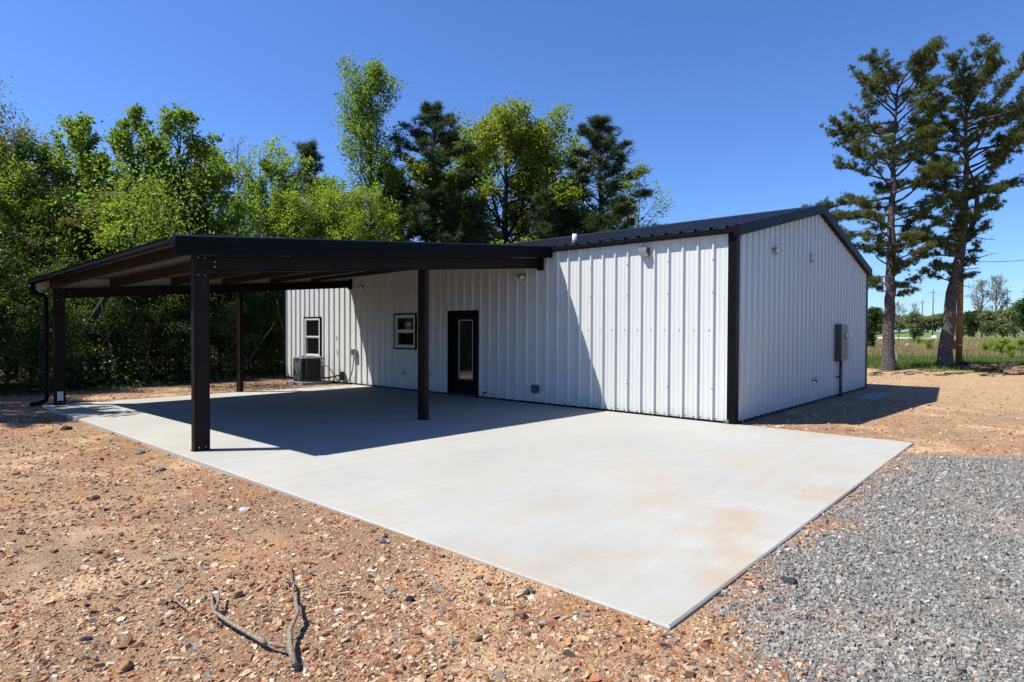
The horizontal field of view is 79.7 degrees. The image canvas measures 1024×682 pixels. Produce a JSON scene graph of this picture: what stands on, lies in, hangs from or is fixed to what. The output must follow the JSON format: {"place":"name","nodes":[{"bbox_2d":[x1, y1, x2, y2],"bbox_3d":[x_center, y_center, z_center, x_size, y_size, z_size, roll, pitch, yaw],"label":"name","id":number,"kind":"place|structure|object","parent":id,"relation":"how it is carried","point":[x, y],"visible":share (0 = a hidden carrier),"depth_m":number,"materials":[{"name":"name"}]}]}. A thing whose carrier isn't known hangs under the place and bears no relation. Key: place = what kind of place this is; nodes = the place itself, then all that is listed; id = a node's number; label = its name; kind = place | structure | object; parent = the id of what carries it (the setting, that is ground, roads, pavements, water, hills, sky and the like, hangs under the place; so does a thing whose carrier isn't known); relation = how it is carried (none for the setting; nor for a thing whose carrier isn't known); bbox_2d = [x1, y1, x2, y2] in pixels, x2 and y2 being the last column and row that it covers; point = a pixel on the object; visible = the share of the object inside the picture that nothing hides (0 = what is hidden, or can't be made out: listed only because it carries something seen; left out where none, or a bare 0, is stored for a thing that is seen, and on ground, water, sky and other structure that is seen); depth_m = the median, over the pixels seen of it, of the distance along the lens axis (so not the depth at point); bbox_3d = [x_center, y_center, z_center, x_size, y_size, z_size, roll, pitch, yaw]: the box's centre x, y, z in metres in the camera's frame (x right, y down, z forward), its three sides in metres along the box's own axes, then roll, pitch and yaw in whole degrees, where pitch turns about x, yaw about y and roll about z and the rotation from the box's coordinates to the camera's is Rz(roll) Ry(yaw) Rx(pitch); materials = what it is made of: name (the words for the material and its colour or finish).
{"place":"outdoors","nodes":[
{"label":"outdoors","id":0,"kind":"place"},
{"bbox_2d":[41,384,913,629],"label":"concrete driveway","id":1,"kind":"structure","parent":0,"point":[668,523],"depth_m":7.24,"materials":[{"name":"grey concrete"}]},
{"bbox_2d":[27,234,552,451],"bbox_3d":[-4.880,-0.352,13.712,8.379,3.660,8.077,1,1,42],"label":"carport","id":2,"kind":"object","parent":1,"relation":"on","point":[199,268],"visible":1,"depth_m":11.50,"materials":[{"name":"brown metal"}]},
{"bbox_2d":[0,330,1023,681],"bbox_3d":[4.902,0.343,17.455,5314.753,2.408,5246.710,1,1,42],"label":"ground","id":3,"kind":"structure","parent":0,"point":[906,388],"depth_m":4.70,"materials":[{"name":"brown soil"}]},
{"bbox_2d":[0,76,28,248],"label":"leafy tree","id":4,"kind":"object","parent":3,"relation":"on","point":[11,119],"visible":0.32,"depth_m":22.33,"materials":[{"name":"green plant"}]},
{"bbox_2d":[0,206,36,359],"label":"shrub","id":5,"kind":"object","parent":3,"relation":"on","point":[6,233],"visible":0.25,"depth_m":19.09,"materials":[{"name":"green plant"}]},
{"bbox_2d":[0,227,42,355],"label":"shrub","id":6,"kind":"object","parent":3,"relation":"on","point":[2,284],"visible":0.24,"depth_m":17.28,"materials":[{"name":"green plant"}]},
{"bbox_2d":[0,196,51,380],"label":"slender tree","id":7,"kind":"object","parent":3,"relation":"on","point":[7,206],"visible":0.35,"depth_m":20.27,"materials":[{"name":"green plant"}]},
{"bbox_2d":[0,241,52,392],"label":"shrub","id":8,"kind":"object","parent":3,"relation":"on","point":[15,269],"visible":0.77,"depth_m":16.35,"materials":[{"name":"green plant"}]},
{"bbox_2d":[0,147,62,375],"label":"leafy tree","id":9,"kind":"object","parent":3,"relation":"on","point":[8,178],"visible":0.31,"depth_m":21.02,"materials":[{"name":"green plant"}]},
{"bbox_2d":[0,137,74,261],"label":"leafy tree","id":10,"kind":"object","parent":3,"relation":"on","point":[26,147],"visible":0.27,"depth_m":22.30,"materials":[{"name":"green plant"}]},
{"bbox_2d":[0,117,76,371],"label":"oak tree","id":11,"kind":"object","parent":3,"relation":"on","point":[21,132],"visible":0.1,"depth_m":23.95,"materials":[{"name":"green plant"}]},
{"bbox_2d":[9,195,77,378],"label":"slender tree","id":12,"kind":"object","parent":3,"relation":"on","point":[22,205],"visible":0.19,"depth_m":21.02,"materials":[{"name":"green plant"}]},
{"bbox_2d":[0,270,90,385],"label":"shrub","id":13,"kind":"object","parent":3,"relation":"on","point":[67,312],"visible":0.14,"depth_m":18.26,"materials":[{"name":"green plant"}]},
{"bbox_2d":[0,227,94,382],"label":"shrub","id":14,"kind":"object","parent":3,"relation":"on","point":[38,246],"visible":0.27,"depth_m":19.52,"materials":[{"name":"green plant"}]},
{"bbox_2d":[0,259,108,381],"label":"shrub","id":15,"kind":"object","parent":3,"relation":"on","point":[75,352],"visible":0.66,"depth_m":16.58,"materials":[{"name":"green plant"}]},
{"bbox_2d":[11,183,100,374],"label":"leafy tree","id":16,"kind":"object","parent":3,"relation":"on","point":[64,203],"visible":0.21,"depth_m":20.54,"materials":[{"name":"green plant"}]},
{"bbox_2d":[11,216,102,379],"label":"slender tree","id":17,"kind":"object","parent":3,"relation":"on","point":[95,250],"visible":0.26,"depth_m":20.20,"materials":[{"name":"green plant"}]},
{"bbox_2d":[6,218,112,355],"bbox_3d":[-15.109,-1.376,20.437,3.179,5.476,3.323,0,1,-1],"label":"shrub","id":18,"kind":"object","parent":3,"relation":"on","point":[60,229],"visible":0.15,"depth_m":20.07,"materials":[{"name":"green plant"}]},
{"bbox_2d":[34,249,105,370],"bbox_3d":[-13.963,-0.765,19.480,2.496,4.301,2.610,0,1,9],"label":"shrub","id":19,"kind":"object","parent":3,"relation":"on","point":[65,265],"visible":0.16,"depth_m":19.38,"materials":[{"name":"green plant"}]},
{"bbox_2d":[30,111,131,367],"bbox_3d":[-16.091,-3.757,23.640,4.101,10.141,3.187,0,1,-16],"label":"sweetgum tree","id":20,"kind":"object","parent":3,"relation":"on","point":[86,142],"visible":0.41,"depth_m":22.89,"materials":[{"name":"green plant"}]},
{"bbox_2d":[51,177,110,374],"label":"leafy tree","id":21,"kind":"object","parent":3,"relation":"on","point":[87,185],"visible":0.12,"depth_m":22.58,"materials":[{"name":"green plant"}]},
{"bbox_2d":[67,230,108,377],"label":"slender tree","id":22,"kind":"object","parent":3,"relation":"on","point":[80,239],"visible":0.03,"depth_m":21.05,"materials":[{"name":"green plant"}]},
{"bbox_2d":[71,152,128,372],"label":"leafy tree","id":23,"kind":"object","parent":3,"relation":"on","point":[100,168],"visible":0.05,"depth_m":23.77,"materials":[{"name":"green plant"}]},
{"bbox_2d":[69,189,135,377],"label":"slender tree","id":24,"kind":"object","parent":3,"relation":"on","point":[85,219],"visible":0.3,"depth_m":20.71,"materials":[{"name":"green plant"}]},
{"bbox_2d":[60,189,149,377],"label":"leafy tree","id":25,"kind":"object","parent":3,"relation":"on","point":[109,252],"visible":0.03,"depth_m":21.56,"materials":[{"name":"green plant"}]},
{"bbox_2d":[66,253,156,384],"bbox_3d":[-12.436,-0.660,19.035,2.402,4.139,2.512,0,1,-37],"label":"shrub","id":26,"kind":"object","parent":3,"relation":"on","point":[108,311],"visible":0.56,"depth_m":18.84,"materials":[{"name":"green plant"}]},
{"bbox_2d":[86,198,148,379],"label":"slender tree","id":27,"kind":"object","parent":3,"relation":"on","point":[106,247],"visible":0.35,"depth_m":20.08,"materials":[{"name":"green plant"}]},
{"bbox_2d":[81,295,181,379],"bbox_3d":[-12.982,-0.656,20.792,2.996,4.062,2.832,1,1,31],"label":"shrub","id":28,"kind":"object","parent":3,"relation":"on","point":[154,336],"visible":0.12,"depth_m":20.70,"materials":[{"name":"green plant"}]},
{"bbox_2d":[86,103,183,374],"bbox_3d":[-13.915,-3.804,22.973,3.169,10.276,3.407,0,1,-10],"label":"sweetgum tree","id":29,"kind":"object","parent":3,"relation":"on","point":[134,113],"visible":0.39,"depth_m":22.36,"materials":[{"name":"green plant"}]},
{"bbox_2d":[109,226,161,378],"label":"slender tree","id":30,"kind":"object","parent":3,"relation":"on","point":[153,370],"visible":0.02,"depth_m":20.79,"materials":[{"name":"green plant"}]},
{"bbox_2d":[30,114,244,387],"bbox_3d":[-10.945,-2.500,18.177,5.707,7.924,5.486,1,1,42],"label":"leaning tree","id":31,"kind":"object","parent":3,"relation":"on","point":[104,300],"visible":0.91,"depth_m":17.97,"materials":[{"name":"green plant"}]},
{"bbox_2d":[91,295,183,381],"bbox_3d":[-11.985,-0.400,19.956,2.638,3.577,2.494,0,1,-7],"label":"shrub","id":32,"kind":"object","parent":3,"relation":"on","point":[147,311],"visible":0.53,"depth_m":19.66,"materials":[{"name":"green plant"}]},
{"bbox_2d":[0,350,283,395],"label":"undergrowth","id":33,"kind":"object","parent":3,"relation":"on","point":[21,381],"visible":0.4,"depth_m":19.49,"materials":[{"name":"green plant"}]},
{"bbox_2d":[133,294,210,375],"bbox_3d":[-12.568,-0.955,22.451,2.802,4.618,2.681,0,1,-34],"label":"shrub","id":34,"kind":"object","parent":3,"relation":"on","point":[186,320],"visible":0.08,"depth_m":22.36,"materials":[{"name":"green plant"}]},
{"bbox_2d":[110,101,243,373],"bbox_3d":[-12.569,-3.715,23.029,4.318,10.097,5.324,0,1,-28],"label":"sweetgum tree","id":35,"kind":"object","parent":3,"relation":"on","point":[169,127],"visible":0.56,"depth_m":22.62,"materials":[{"name":"green plant"}]},
{"bbox_2d":[140,293,215,379],"bbox_3d":[-11.052,-0.664,20.224,2.380,4.099,2.488,1,1,27],"label":"shrub","id":36,"kind":"object","parent":3,"relation":"on","point":[176,302],"visible":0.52,"depth_m":19.98,"materials":[{"name":"green plant"}]},
{"bbox_2d":[160,293,234,365],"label":"shrub","id":37,"kind":"object","parent":3,"relation":"on","point":[218,342],"visible":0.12,"depth_m":22.60,"materials":[{"name":"green plant"}]},
{"bbox_2d":[164,142,259,371],"bbox_3d":[-12.267,-3.415,24.849,3.799,9.452,4.685,0,1,-20],"label":"leafy tree","id":38,"kind":"object","parent":3,"relation":"on","point":[222,199],"visible":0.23,"depth_m":24.44,"materials":[{"name":"green plant"}]},
{"bbox_2d":[187,214,248,372],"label":"leafy tree","id":39,"kind":"object","parent":3,"relation":"on","point":[217,231],"visible":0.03,"depth_m":23.73,"materials":[{"name":"green plant"}]},
{"bbox_2d":[200,191,258,366],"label":"leafy tree","id":40,"kind":"object","parent":3,"relation":"on","point":[241,226],"visible":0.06,"depth_m":26.65,"materials":[{"name":"green plant"}]},
{"bbox_2d":[210,296,265,377],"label":"shrub","id":41,"kind":"object","parent":3,"relation":"on","point":[230,307],"visible":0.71,"depth_m":22.03,"materials":[{"name":"green plant"}]},
{"bbox_2d":[210,292,268,374],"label":"shrub","id":42,"kind":"object","parent":3,"relation":"on","point":[251,310],"visible":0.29,"depth_m":23.34,"materials":[{"name":"green plant"}]},
{"bbox_2d":[224,135,258,228],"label":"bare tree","id":43,"kind":"object","parent":3,"relation":"on","point":[242,178],"visible":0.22,"depth_m":30.82,"materials":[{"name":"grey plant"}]},
{"bbox_2d":[0,234,503,365],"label":"woodland","id":44,"kind":"object","parent":3,"relation":"on","point":[491,242],"depth_m":30.97,"materials":[{"name":"green plant"}]},
{"bbox_2d":[224,291,281,368],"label":"shrub","id":45,"kind":"object","parent":3,"relation":"on","point":[262,297],"visible":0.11,"depth_m":25.93,"materials":[{"name":"green plant"}]},
{"bbox_2d":[209,566,299,667],"bbox_3d":[-1.541,1.588,3.630,0.520,0.086,1.452,0,1,-22],"label":"dead branch","id":46,"kind":"object","parent":3,"relation":"on","point":[289,646],"visible":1,"depth_m":3.36,"materials":[{"name":"grey wood"}]},
{"bbox_2d":[227,192,284,366],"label":"leafy tree","id":47,"kind":"object","parent":3,"relation":"on","point":[262,221],"visible":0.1,"depth_m":28.95,"materials":[{"name":"green plant"}]},
{"bbox_2d":[223,141,303,360],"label":"leafy tree","id":48,"kind":"object","parent":3,"relation":"on","point":[263,152],"visible":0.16,"depth_m":32.45,"materials":[{"name":"green plant"}]},
{"bbox_2d":[243,296,283,372],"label":"shrub","id":49,"kind":"object","parent":3,"relation":"on","point":[265,332],"visible":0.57,"depth_m":24.18,"materials":[{"name":"green plant"}]},
{"bbox_2d":[243,228,283,367],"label":"shrub","id":50,"kind":"object","parent":3,"relation":"on","point":[261,232],"visible":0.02,"depth_m":26.99,"materials":[{"name":"green plant"}]},
{"bbox_2d":[251,290,283,372],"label":"shrub","id":51,"kind":"object","parent":3,"relation":"on","point":[278,295],"visible":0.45,"depth_m":24.39,"materials":[{"name":"green plant"}]},
{"bbox_2d":[229,156,334,363],"bbox_3d":[-11.910,-4.035,30.906,5.218,10.526,4.231,1,1,43],"label":"leafy tree","id":52,"kind":"object","parent":3,"relation":"on","point":[267,165],"visible":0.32,"depth_m":30.41,"materials":[{"name":"green plant"}]},
{"bbox_2d":[235,133,332,355],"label":"leafy tree","id":53,"kind":"object","parent":3,"relation":"on","point":[283,151],"visible":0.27,"depth_m":33.72,"materials":[{"name":"green plant"}]},
{"bbox_2d":[261,184,319,237],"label":"leafy tree","id":54,"kind":"object","parent":3,"relation":"on","point":[292,209],"visible":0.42,"depth_m":29.50,"materials":[{"name":"green plant"}]},
{"bbox_2d":[286,380,329,385],"bbox_3d":[-6.544,1.341,19.661,1.000,0.130,0.970,1,1,42],"label":"equipment pad","id":55,"kind":"object","parent":3,"relation":"on","point":[292,382],"visible":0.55,"depth_m":19.35,"materials":[{"name":"concrete"}]},
{"bbox_2d":[293,356,324,381],"bbox_3d":[-6.533,0.881,19.649,0.749,0.791,0.745,1,1,42],"label":"air conditioner","id":56,"kind":"object","parent":55,"relation":"on","point":[308,368],"visible":1,"depth_m":19.39,"materials":[{"name":"paint"}]},
{"bbox_2d":[283,137,335,238],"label":"pine tree","id":57,"kind":"object","parent":3,"relation":"on","point":[308,150],"visible":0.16,"depth_m":37.52,"materials":[{"name":"green plant"}]},
{"bbox_2d":[297,193,342,238],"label":"leafy tree","id":58,"kind":"object","parent":3,"relation":"on","point":[325,220],"visible":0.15,"depth_m":31.56,"materials":[{"name":"green plant"}]},
{"bbox_2d":[303,174,347,239],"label":"leafy tree","id":59,"kind":"object","parent":3,"relation":"on","point":[324,184],"visible":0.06,"depth_m":35.62,"materials":[{"name":"green plant"}]},
{"bbox_2d":[305,175,366,239],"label":"leafy tree","id":60,"kind":"object","parent":3,"relation":"on","point":[329,195],"visible":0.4,"depth_m":30.68,"materials":[{"name":"green plant"}]},
{"bbox_2d":[327,190,377,240],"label":"leafy tree","id":61,"kind":"object","parent":3,"relation":"on","point":[341,219],"visible":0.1,"depth_m":32.42,"materials":[{"name":"green plant"}]},
{"bbox_2d":[332,178,403,240],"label":"leafy tree","id":62,"kind":"object","parent":3,"relation":"on","point":[360,231],"visible":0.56,"depth_m":29.80,"materials":[{"name":"green plant"}]},
{"bbox_2d":[330,49,411,240],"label":"sweetgum tree","id":63,"kind":"object","parent":3,"relation":"on","point":[366,101],"visible":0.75,"depth_m":34.58,"materials":[{"name":"green plant"}]},
{"bbox_2d":[363,185,422,241],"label":"leafy tree","id":64,"kind":"object","parent":3,"relation":"on","point":[402,230],"visible":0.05,"depth_m":37.66,"materials":[{"name":"green plant"}]},
{"bbox_2d":[367,164,419,241],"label":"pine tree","id":65,"kind":"object","parent":3,"relation":"on","point":[409,236],"visible":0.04,"depth_m":39.33,"materials":[{"name":"green plant"}]},
{"bbox_2d":[382,98,491,242],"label":"pine tree","id":66,"kind":"object","parent":3,"relation":"on","point":[426,228],"visible":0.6,"depth_m":34.75,"materials":[{"name":"green plant"}]},
{"bbox_2d":[452,196,500,243],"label":"pine tree","id":67,"kind":"object","parent":3,"relation":"on","point":[478,210],"visible":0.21,"depth_m":34.64,"materials":[{"name":"green plant"}]},
{"bbox_2d":[391,91,610,243],"bbox_3d":[-0.530,-6.929,38.489,15.070,16.173,15.142,0,1,-21],"label":"oak tree","id":68,"kind":"object","parent":3,"relation":"on","point":[529,148],"visible":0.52,"depth_m":37.83,"materials":[{"name":"green plant"}]},
{"bbox_2d":[0,369,1023,681],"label":"scattered shale","id":69,"kind":"object","parent":3,"relation":"on","point":[660,639],"visible":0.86,"depth_m":3.73,"materials":[{"name":"stone"}]},
{"bbox_2d":[517,187,570,240],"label":"pine tree","id":70,"kind":"object","parent":3,"relation":"on","point":[543,200],"visible":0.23,"depth_m":35.60,"materials":[{"name":"green plant"}]},
{"bbox_2d":[283,204,871,424],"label":"metal building","id":71,"kind":"structure","parent":3,"relation":"on","point":[731,319],"depth_m":13.80,"materials":[{"name":"metal"}]},
{"bbox_2d":[304,317,321,355],"bbox_3d":[-6.758,-0.124,20.850,1.070,1.390,0.112,1,1,42],"label":"window","id":72,"kind":"structure","parent":71,"relation":"in","point":[312,325],"depth_m":20.85,"materials":[{"name":"white plastic"}]},
{"bbox_2d":[394,313,416,349],"bbox_3d":[-3.029,-0.277,17.526,1.005,1.030,0.112,1,1,42],"label":"window","id":73,"kind":"structure","parent":71,"relation":"in","point":[405,324],"depth_m":17.51,"materials":[{"name":"white plastic"}]},
{"bbox_2d":[453,313,475,394],"bbox_3d":[-1.213,0.339,16.014,1.005,2.110,0.115,1,1,42],"label":"door","id":74,"kind":"structure","parent":71,"relation":"in","point":[464,325],"depth_m":16.06,"materials":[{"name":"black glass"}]},
{"bbox_2d":[835,324,851,395],"bbox_3d":[8.843,0.539,16.343,0.261,1.960,0.780,1,1,42],"label":"electric meter","id":75,"kind":"object","parent":71,"relation":"attached to","point":[842,335],"visible":0.92,"depth_m":16.15,"materials":[{"name":"grey metal"}]},
{"bbox_2d":[551,112,658,236],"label":"pine tree","id":76,"kind":"object","parent":3,"relation":"on","point":[597,138],"visible":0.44,"depth_m":36.90,"materials":[{"name":"green plant"}]},
{"bbox_2d":[600,193,641,231],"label":"pine tree","id":77,"kind":"object","parent":3,"relation":"on","point":[622,205],"visible":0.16,"depth_m":33.56,"materials":[{"name":"green plant"}]},
{"bbox_2d":[605,158,677,227],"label":"sapling","id":78,"kind":"object","parent":3,"relation":"on","point":[631,186],"visible":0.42,"depth_m":35.59,"materials":[{"name":"green plant"}]},
{"bbox_2d":[854,392,891,399],"bbox_3d":[9.718,1.506,16.465,0.460,0.090,2.150,1,1,42],"label":"concrete strip","id":79,"kind":"object","parent":3,"relation":"on","point":[874,396],"visible":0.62,"depth_m":16.19,"materials":[{"name":"grey concrete"}]},
{"bbox_2d":[867,306,883,346],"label":"leafy tree","id":80,"kind":"object","parent":3,"relation":"on","point":[875,314],"visible":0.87,"depth_m":59.70,"materials":[{"name":"green plant"}]},
{"bbox_2d":[802,35,969,370],"bbox_3d":[16.883,-5.955,27.783,6.312,14.611,5.292,1,1,42],"label":"pine tree","id":81,"kind":"object","parent":3,"relation":"on","point":[911,236],"visible":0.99,"depth_m":27.05,"materials":[{"name":"green plant"}]},
{"bbox_2d":[895,299,906,341],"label":"bare tree","id":82,"kind":"object","parent":3,"relation":"on","point":[899,323],"visible":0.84,"depth_m":99.69,"materials":[{"name":"grey plant"}]},
{"bbox_2d":[902,310,931,341],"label":"shrub","id":83,"kind":"object","parent":3,"relation":"on","point":[915,330],"visible":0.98,"depth_m":91.34,"materials":[{"name":"green plant"}]},
{"bbox_2d":[918,315,941,331],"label":"distant tree","id":84,"kind":"object","parent":3,"relation":"on","point":[936,324],"visible":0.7,"depth_m":180.86,"materials":[{"name":"green plant"}]},
{"bbox_2d":[868,371,1018,376],"bbox_3d":[17.953,1.342,25.055,7.450,0.185,2.176,0,1,2],"label":"brush debris","id":85,"kind":"object","parent":3,"relation":"on","point":[875,373],"visible":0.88,"depth_m":24.83,"materials":[{"name":"brown plant"}]},
{"bbox_2d":[867,336,1023,357],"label":"dry grass","id":86,"kind":"structure","parent":3,"relation":"on","point":[974,345],"depth_m":53.69,"materials":[{"name":"beige plant"}]},
{"bbox_2d":[948,242,963,362],"bbox_3d":[20.901,-2.139,28.894,0.701,7.501,0.373,0,1,8],"label":"utility pole","id":87,"kind":"object","parent":3,"relation":"on","point":[959,331],"visible":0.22,"depth_m":28.83,"materials":[{"name":"brown wood"}]},
{"bbox_2d":[898,32,1023,368],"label":"pine tree","id":88,"kind":"object","parent":3,"relation":"on","point":[964,87],"visible":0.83,"depth_m":27.01,"materials":[{"name":"green plant"}]},
{"bbox_2d":[963,310,982,337],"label":"leafy tree","id":89,"kind":"object","parent":3,"relation":"on","point":[971,325],"visible":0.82,"depth_m":111.97,"materials":[{"name":"green plant"}]},
{"bbox_2d":[967,278,996,336],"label":"bare tree","id":90,"kind":"object","parent":3,"relation":"on","point":[980,284],"visible":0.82,"depth_m":117.75,"materials":[{"name":"grey plant"}]},
{"bbox_2d":[971,308,1000,337],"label":"leafy tree","id":91,"kind":"object","parent":3,"relation":"on","point":[989,324],"visible":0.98,"depth_m":109.25,"materials":[{"name":"green plant"}]},
{"bbox_2d":[975,273,1012,336],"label":"bare tree","id":92,"kind":"object","parent":3,"relation":"on","point":[1003,293],"visible":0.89,"depth_m":115.53,"materials":[{"name":"grey plant"}]},
{"bbox_2d":[989,337,1012,356],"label":"shrub","id":93,"kind":"object","parent":3,"relation":"on","point":[1000,346],"visible":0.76,"depth_m":39.95,"materials":[{"name":"green plant"}]},
{"bbox_2d":[992,309,1009,337],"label":"leafy tree","id":94,"kind":"object","parent":3,"relation":"on","point":[1001,333],"visible":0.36,"depth_m":111.83,"materials":[{"name":"green plant"}]},
{"bbox_2d":[988,362,1022,372],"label":"dirt mound","id":95,"kind":"object","parent":3,"relation":"on","point":[1001,367],"visible":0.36,"depth_m":25.88,"materials":[{"name":"soil"}]},
{"bbox_2d":[995,305,1023,337],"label":"leafy tree","id":96,"kind":"object","parent":3,"relation":"on","point":[1009,327],"visible":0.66,"depth_m":105.96,"materials":[{"name":"green plant"}]},
{"bbox_2d":[1002,343,1019,357],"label":"shrub","id":97,"kind":"object","parent":3,"relation":"on","point":[1010,351],"visible":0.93,"depth_m":36.90,"materials":[{"name":"green plant"}]},
{"bbox_2d":[1002,366,1023,374],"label":"dirt mound","id":98,"kind":"object","parent":3,"relation":"on","point":[1016,370],"visible":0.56,"depth_m":25.37,"materials":[{"name":"soil"}]},
{"bbox_2d":[1006,298,1023,334],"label":"leafy tree","id":99,"kind":"object","parent":3,"relation":"on","point":[1018,307],"visible":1,"depth_m":92.84,"materials":[{"name":"green plant"}]},
{"bbox_2d":[0,0,1023,331],"label":"sky","id":100,"kind":"structure","parent":0,"point":[727,101],"materials":[{"name":"blue"}]},
{"bbox_2d":[592,453,1023,681],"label":"gravel","id":101,"kind":"structure","parent":0,"point":[945,657],"depth_m":4.03,"materials":[{"name":"grey gravel"}]},
{"bbox_2d":[867,346,1023,371],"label":"meadow grass","id":102,"kind":"structure","parent":0,"point":[921,362],"depth_m":31.12,"materials":[{"name":"green plant"}]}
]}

